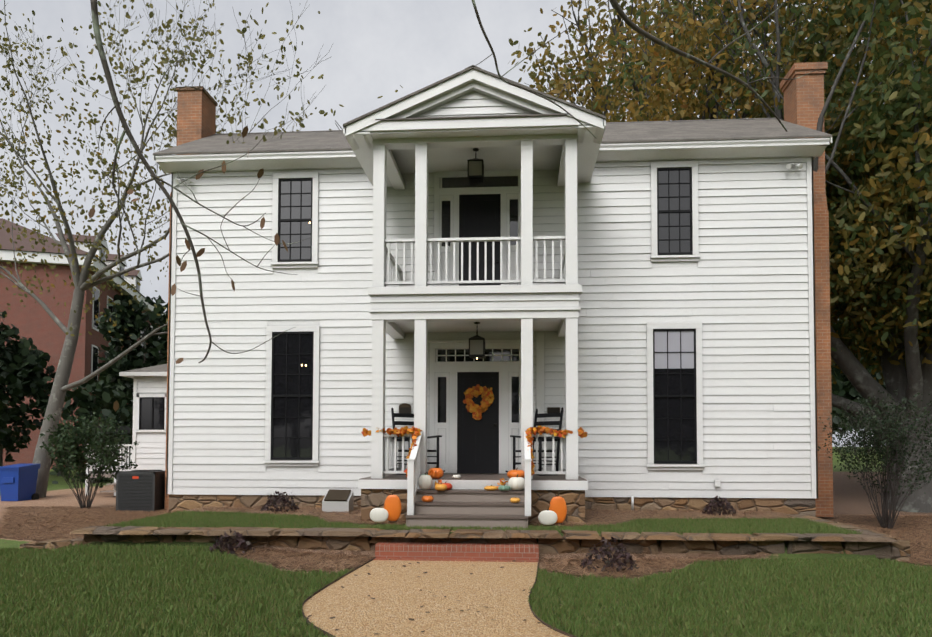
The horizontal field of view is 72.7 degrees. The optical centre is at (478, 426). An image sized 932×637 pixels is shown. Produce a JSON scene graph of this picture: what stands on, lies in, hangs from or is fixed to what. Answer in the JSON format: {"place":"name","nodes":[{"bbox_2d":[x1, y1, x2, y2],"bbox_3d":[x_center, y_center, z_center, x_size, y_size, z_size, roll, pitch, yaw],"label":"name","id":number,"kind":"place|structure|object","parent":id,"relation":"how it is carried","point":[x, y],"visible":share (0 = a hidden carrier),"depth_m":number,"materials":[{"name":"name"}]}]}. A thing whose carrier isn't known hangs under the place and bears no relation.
{"place":"outdoors","nodes":[
{"label":"outdoors","id":0,"kind":"place"},
{"bbox_2d":[0,0,332,497],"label":"tree","id":1,"kind":"object","parent":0,"point":[249,59],"depth_m":18.22,"materials":[{"name":"grey plant"}]},
{"bbox_2d":[319,85,402,129],"bbox_3d":[-3.610,-5.683,26.931,11.163,15.066,11.693,0,-2,3],"label":"tree","id":2,"kind":"object","parent":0,"point":[322,112],"depth_m":22.37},
{"bbox_2d":[302,529,576,636],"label":"gravel path","id":3,"kind":"structure","parent":0,"point":[353,608],"depth_m":6.57,"materials":[{"name":"beige gravel"}]},
{"bbox_2d":[373,542,538,562],"bbox_3d":[-0.320,1.827,9.098,2.350,0.247,0.345,0,-2,3],"label":"brick step","id":4,"kind":"object","parent":3,"relation":"on","point":[419,551],"visible":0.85,"depth_m":9.04,"materials":[{"name":"red brick"}]},
{"bbox_2d":[88,0,818,411],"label":"tree branches","id":5,"kind":"object","parent":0,"point":[244,132],"visible":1,"depth_m":3.81,"materials":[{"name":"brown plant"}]},
{"bbox_2d":[0,0,921,446],"label":"sky","id":6,"kind":"structure","parent":0,"point":[378,47],"materials":[{"name":"grey"}]},
{"bbox_2d":[0,447,931,636],"bbox_3d":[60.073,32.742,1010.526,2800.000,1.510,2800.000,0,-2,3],"label":"ground","id":7,"kind":"structure","parent":0,"point":[850,497],"depth_m":10.58,"materials":[{"name":"soil"}]},
{"bbox_2d":[0,394,9,438],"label":"evergreen","id":8,"kind":"object","parent":7,"relation":"on","point":[5,417],"visible":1,"depth_m":25.92,"materials":[{"name":"green plant"}]},
{"bbox_2d":[0,464,39,500],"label":"recycling bin","id":9,"kind":"object","parent":7,"relation":"on","point":[18,482],"visible":0.92,"depth_m":17.31,"materials":[{"name":"blue plastic"}]},
{"bbox_2d":[0,311,66,465],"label":"tree","id":10,"kind":"object","parent":7,"relation":"on","point":[23,364],"visible":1,"depth_m":30.07,"materials":[{"name":"green plant"}]},
{"bbox_2d":[0,218,167,468],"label":"brick hall","id":11,"kind":"structure","parent":7,"relation":"on","point":[36,323],"depth_m":38.24,"materials":[{"name":"brick"}]},
{"bbox_2d":[40,411,138,508],"bbox_3d":[-9.271,0.799,15.241,2.073,2.326,2.198,0,-2,3],"label":"bush","id":12,"kind":"object","parent":7,"relation":"on","point":[67,446],"visible":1,"depth_m":14.86,"materials":[{"name":"green plant"}]},
{"bbox_2d":[49,377,132,483],"bbox_3d":[-15.479,0.224,25.922,4.044,4.583,3.533,0,-2,3],"label":"shrub","id":13,"kind":"object","parent":7,"relation":"on","point":[85,401],"visible":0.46,"depth_m":25.50,"materials":[{"name":"green plant"}]},
{"bbox_2d":[85,444,131,495],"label":"side deck","id":14,"kind":"structure","parent":7,"relation":"on","point":[117,467],"depth_m":19.13,"materials":[{"name":"paint"}]},
{"bbox_2d":[102,294,142,436],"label":"tree","id":15,"kind":"object","parent":7,"relation":"on","point":[124,298],"visible":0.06,"depth_m":43.72,"materials":[{"name":"green plant"}]},
{"bbox_2d":[94,295,167,465],"bbox_3d":[-18.636,-2.440,36.790,6.440,10.447,5.218,1,-2,-29],"label":"tree","id":16,"kind":"object","parent":7,"relation":"on","point":[134,322],"visible":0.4,"depth_m":35.82,"materials":[{"name":"green plant"}]},
{"bbox_2d":[116,470,164,511],"bbox_3d":[-7.730,1.525,14.738,1.000,0.999,1.000,0,-2,3],"label":"ac unit","id":17,"kind":"object","parent":7,"relation":"on","point":[140,490],"visible":0.73,"depth_m":14.30,"materials":[{"name":"grey paint"}]},
{"bbox_2d":[119,364,166,469],"bbox_3d":[-8.096,0.040,20.229,4.330,4.550,4.280,0,-2,3],"label":"sunroom annex","id":18,"kind":"object","parent":7,"relation":"on","point":[149,410],"visible":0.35,"depth_m":18.43,"materials":[{"name":"paint"}]},
{"bbox_2d":[206,529,254,556],"bbox_3d":[-3.544,1.695,9.071,0.778,0.445,0.779,0,-2,3],"label":"loropetalum","id":19,"kind":"object","parent":7,"relation":"on","point":[229,546],"visible":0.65,"depth_m":9.03,"materials":[{"name":"purple plant"}]},
{"bbox_2d":[20,514,910,561],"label":"stone retaining wall","id":20,"kind":"structure","parent":7,"relation":"on","point":[877,544],"depth_m":9.19,"materials":[{"name":"stone"}]},
{"bbox_2d":[0,510,931,636],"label":"lawn grass","id":21,"kind":"structure","parent":7,"relation":"on","point":[782,577],"depth_m":6.88,"materials":[{"name":"green plant"}]},
{"bbox_2d":[0,505,931,577],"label":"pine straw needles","id":22,"kind":"object","parent":7,"relation":"on","point":[15,511],"visible":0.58,"depth_m":11.45,"materials":[{"name":"brown plant"}]},
{"bbox_2d":[261,491,298,511],"bbox_3d":[-3.943,1.479,12.500,0.760,0.423,0.738,0,-2,3],"label":"loropetalum","id":23,"kind":"object","parent":22,"relation":"on","point":[276,501],"visible":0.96,"depth_m":12.42,"materials":[{"name":"purple plant"}]},
{"bbox_2d":[322,489,352,512],"bbox_3d":[-2.754,1.463,12.353,0.520,0.430,0.366,0,-2,3],"label":"marker stand","id":24,"kind":"object","parent":22,"relation":"on","point":[337,500],"visible":0.81,"depth_m":12.20,"materials":[{"name":"grey paint"}]},
{"bbox_2d":[702,495,735,515],"bbox_3d":[4.539,1.499,11.996,0.634,0.373,0.644,0,-2,3],"label":"loropetalum","id":25,"kind":"object","parent":22,"relation":"on","point":[721,503],"visible":0.96,"depth_m":11.93,"materials":[{"name":"purple plant"}]},
{"bbox_2d":[817,389,931,528],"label":"bush","id":26,"kind":"object","parent":22,"relation":"on","point":[879,440],"visible":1,"depth_m":11.91,"materials":[{"name":"green plant"}]},
{"bbox_2d":[4,516,930,636],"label":"fallen leaves","id":27,"kind":"object","parent":7,"relation":"on","point":[420,590],"visible":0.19,"depth_m":6.57,"materials":[{"name":"brown plant"}]},
{"bbox_2d":[370,489,566,525],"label":"pumpkins","id":28,"kind":"object","parent":7,"relation":"on","point":[555,512],"visible":0.98,"depth_m":10.23,"materials":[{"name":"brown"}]},
{"bbox_2d":[406,431,531,528],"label":"front stairs","id":29,"kind":"structure","parent":7,"relation":"on","point":[467,508],"depth_m":10.09,"materials":[{"name":"paint"}]},
{"bbox_2d":[418,466,524,502],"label":"pumpkins","id":30,"kind":"object","parent":29,"relation":"on","point":[516,481],"visible":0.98,"depth_m":10.48,"materials":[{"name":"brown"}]},
{"bbox_2d":[343,65,605,522],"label":"portico","id":31,"kind":"structure","parent":7,"relation":"on","point":[484,238],"depth_m":11.02,"materials":[{"name":"paint"}]},
{"bbox_2d":[391,408,444,474],"bbox_3d":[-1.217,0.281,12.174,0.700,1.293,1.151,1,-2,-35],"label":"rocking chair","id":32,"kind":"object","parent":31,"relation":"on","point":[411,423],"visible":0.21,"depth_m":12.26,"materials":[{"name":"black paint"}]},
{"bbox_2d":[361,426,586,476],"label":"rail garlands","id":33,"kind":"object","parent":31,"relation":"attached to","point":[402,431],"visible":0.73,"depth_m":10.79,"materials":[{"name":"brown plant"}]},
{"bbox_2d":[467,148,483,183],"bbox_3d":[-0.060,-4.956,12.025,0.302,0.610,0.302,0,-2,3],"label":"lantern","id":34,"kind":"object","parent":31,"relation":"hanging from","point":[475,171],"visible":1,"depth_m":11.89,"materials":[{"name":"black metal"}]},
{"bbox_2d":[468,322,484,358],"bbox_3d":[-0.036,-1.617,11.918,0.302,0.670,0.302,0,-2,3],"label":"lantern","id":35,"kind":"object","parent":31,"relation":"hanging from","point":[476,345],"visible":1,"depth_m":11.78,"materials":[{"name":"black metal"}]},
{"bbox_2d":[463,384,493,419],"bbox_3d":[-0.009,-0.481,12.800,0.638,0.728,0.100,0,-2,3],"label":"door wreath","id":36,"kind":"object","parent":31,"relation":"attached to","point":[477,410],"depth_m":12.78,"materials":[{"name":"orange plant"}]},
{"bbox_2d":[505,407,563,475],"bbox_3d":[1.108,0.281,12.034,0.700,1.292,1.150,-1,-2,41],"label":"rocking chair","id":37,"kind":"object","parent":31,"relation":"on","point":[541,439],"visible":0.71,"depth_m":12.02,"materials":[{"name":"black paint"}]},
{"bbox_2d":[153,118,831,516],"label":"house","id":38,"kind":"structure","parent":7,"relation":"on","point":[697,326],"depth_m":12.83,"materials":[{"name":"paint"}]},
{"bbox_2d":[399,403,559,413],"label":"wall plaques","id":39,"kind":"object","parent":38,"relation":"attached to","point":[404,407],"depth_m":12.91,"materials":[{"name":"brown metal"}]},
{"bbox_2d":[175,163,802,510],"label":"wall fixtures","id":40,"kind":"object","parent":38,"relation":"attached to","point":[788,166],"depth_m":12.55,"materials":[{"name":"paint"}]},
{"bbox_2d":[165,62,832,516],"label":"chimneys","id":41,"kind":"object","parent":7,"relation":"on","point":[199,104],"visible":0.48,"depth_m":13.80,"materials":[{"name":"brick"}]},
{"bbox_2d":[580,537,638,572],"bbox_3d":[1.740,1.691,8.447,0.801,0.435,0.787,0,-2,3],"label":"loropetalum","id":42,"kind":"object","parent":7,"relation":"on","point":[617,554],"visible":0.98,"depth_m":8.36,"materials":[{"name":"purple plant"}]},
{"bbox_2d":[831,362,856,434],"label":"tree","id":43,"kind":"object","parent":7,"relation":"on","point":[836,370],"depth_m":69.78,"materials":[{"name":"green plant"}]},
{"bbox_2d":[831,351,885,429],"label":"tree","id":44,"kind":"object","parent":7,"relation":"on","point":[845,388],"visible":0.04,"depth_m":50.71,"materials":[{"name":"green plant"}]},
{"bbox_2d":[509,0,840,121],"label":"tree","id":45,"kind":"object","parent":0,"point":[558,87],"depth_m":22.63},
{"bbox_2d":[548,0,931,512],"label":"tree","id":46,"kind":"object","parent":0,"point":[878,138],"depth_m":14.89,"materials":[{"name":"plant"}]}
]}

